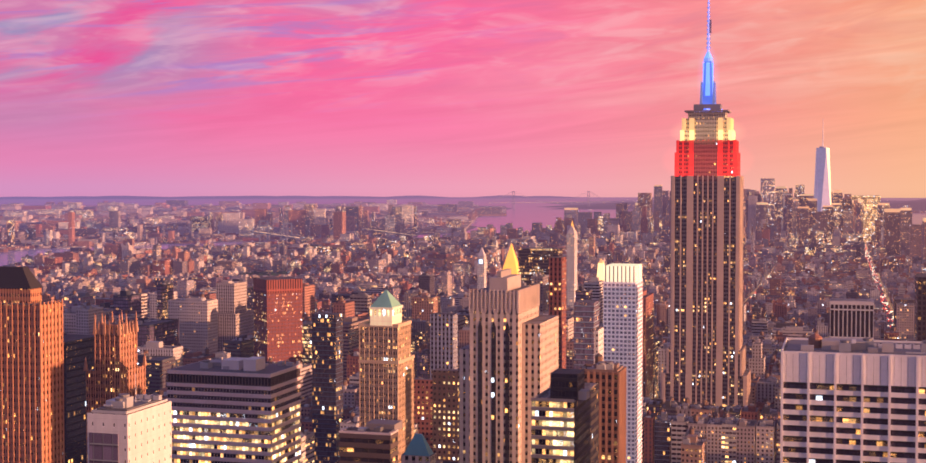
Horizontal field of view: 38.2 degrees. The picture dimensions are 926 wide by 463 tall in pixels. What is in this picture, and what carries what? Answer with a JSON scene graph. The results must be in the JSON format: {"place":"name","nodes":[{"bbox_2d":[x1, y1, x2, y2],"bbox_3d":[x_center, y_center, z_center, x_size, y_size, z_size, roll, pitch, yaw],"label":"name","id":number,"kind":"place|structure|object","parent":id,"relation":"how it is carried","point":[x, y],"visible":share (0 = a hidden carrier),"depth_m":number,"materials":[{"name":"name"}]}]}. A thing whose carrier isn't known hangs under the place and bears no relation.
{"place":"outdoors","nodes":[
{"label":"outdoors","id":0,"kind":"place"},
{"bbox_2d":[8,208,511,250],"bbox_3d":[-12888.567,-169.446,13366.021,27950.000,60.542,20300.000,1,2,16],"label":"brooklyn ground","id":1,"kind":"structure","parent":0,"point":[470,227],"depth_m":6291.53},
{"bbox_2d":[0,200,505,251],"bbox_3d":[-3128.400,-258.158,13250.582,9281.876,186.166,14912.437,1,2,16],"label":"distant city buildings","id":2,"kind":"structure","parent":1,"relation":"on","point":[64,225],"depth_m":7365.60,"materials":[{"name":"brown concrete"}]},
{"bbox_2d":[0,197,925,265],"bbox_3d":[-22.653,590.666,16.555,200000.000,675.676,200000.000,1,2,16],"label":"water","id":3,"kind":"structure","parent":0,"point":[525,216],"depth_m":20611.72,"materials":[{"name":"purple liquid"}]},
{"bbox_2d":[250,220,302,241],"bbox_3d":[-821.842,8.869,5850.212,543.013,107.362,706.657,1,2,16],"label":"suspension bridge","id":4,"kind":"structure","parent":3,"relation":"on","point":[286,233],"depth_m":5728.16,"materials":[{"name":"grey metal"}]},
{"bbox_2d":[361,221,417,237],"bbox_3d":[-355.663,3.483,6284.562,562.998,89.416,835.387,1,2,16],"label":"suspension bridge","id":5,"kind":"structure","parent":3,"relation":"on","point":[391,232],"depth_m":6172.86,"materials":[{"name":"grey metal"}]},
{"bbox_2d":[0,195,925,212],"bbox_3d":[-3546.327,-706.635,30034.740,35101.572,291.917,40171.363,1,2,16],"label":"hills","id":6,"kind":"structure","parent":3,"relation":"on","point":[917,206],"depth_m":37811.24,"materials":[{"name":"purple plant"}]},
{"bbox_2d":[0,0,925,197],"label":"sky","id":7,"kind":"structure","parent":0,"point":[155,98],"materials":[{"name":"pink"}]},
{"bbox_2d":[552,200,925,212],"bbox_3d":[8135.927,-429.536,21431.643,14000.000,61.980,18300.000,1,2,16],"label":"staten island ground","id":8,"kind":"structure","parent":0,"point":[580,203],"depth_m":23921.02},
{"bbox_2d":[488,191,610,207],"bbox_3d":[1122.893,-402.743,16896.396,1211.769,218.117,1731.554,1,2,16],"label":"suspension bridge","id":9,"kind":"structure","parent":8,"relation":"on","point":[514,202],"depth_m":16744.91,"materials":[{"name":"grey metal"}]},
{"bbox_2d":[744,242,893,326],"bbox_3d":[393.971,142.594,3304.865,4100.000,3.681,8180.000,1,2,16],"label":"street","id":10,"kind":"structure","parent":0,"point":[888,306],"depth_m":3250.84,"materials":[{"name":"grey asphalt"}]},
{"bbox_2d":[236,271,331,300],"bbox_3d":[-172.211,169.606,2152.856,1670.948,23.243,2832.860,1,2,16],"label":"park trees","id":11,"kind":"object","parent":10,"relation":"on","point":[262,273],"visible":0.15,"depth_m":3658.02,"materials":[{"name":"green plant"}]},
{"bbox_2d":[0,221,925,462],"bbox_3d":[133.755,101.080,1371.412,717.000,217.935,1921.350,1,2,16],"label":"foreground skyscrapers","id":12,"kind":"structure","parent":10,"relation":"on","point":[512,389],"depth_m":639.52,"materials":[{"name":"brown concrete"}]},
{"bbox_2d":[2,188,925,462],"bbox_3d":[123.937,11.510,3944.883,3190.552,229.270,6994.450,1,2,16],"label":"city buildings","id":13,"kind":"structure","parent":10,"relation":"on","point":[190,304],"depth_m":2735.93,"materials":[{"name":"brown concrete"}]},
{"bbox_2d":[661,0,750,411],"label":"skyscraper","id":14,"kind":"structure","parent":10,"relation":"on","point":[705,354],"depth_m":1201.15,"materials":[{"name":"brown stone"}]},
{"bbox_2d":[564,140,925,259],"bbox_3d":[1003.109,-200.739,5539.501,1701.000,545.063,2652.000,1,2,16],"label":"distant skyscrapers","id":15,"kind":"structure","parent":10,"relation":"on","point":[903,233],"depth_m":5474.08,"materials":[{"name":"grey concrete"}]},
{"bbox_2d":[750,242,893,326],"bbox_3d":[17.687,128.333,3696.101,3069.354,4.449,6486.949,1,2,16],"label":"street traffic lights","id":16,"kind":"object","parent":10,"relation":"on","point":[878,275],"visible":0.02,"depth_m":3345.98,"materials":[{"name":"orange glass"}]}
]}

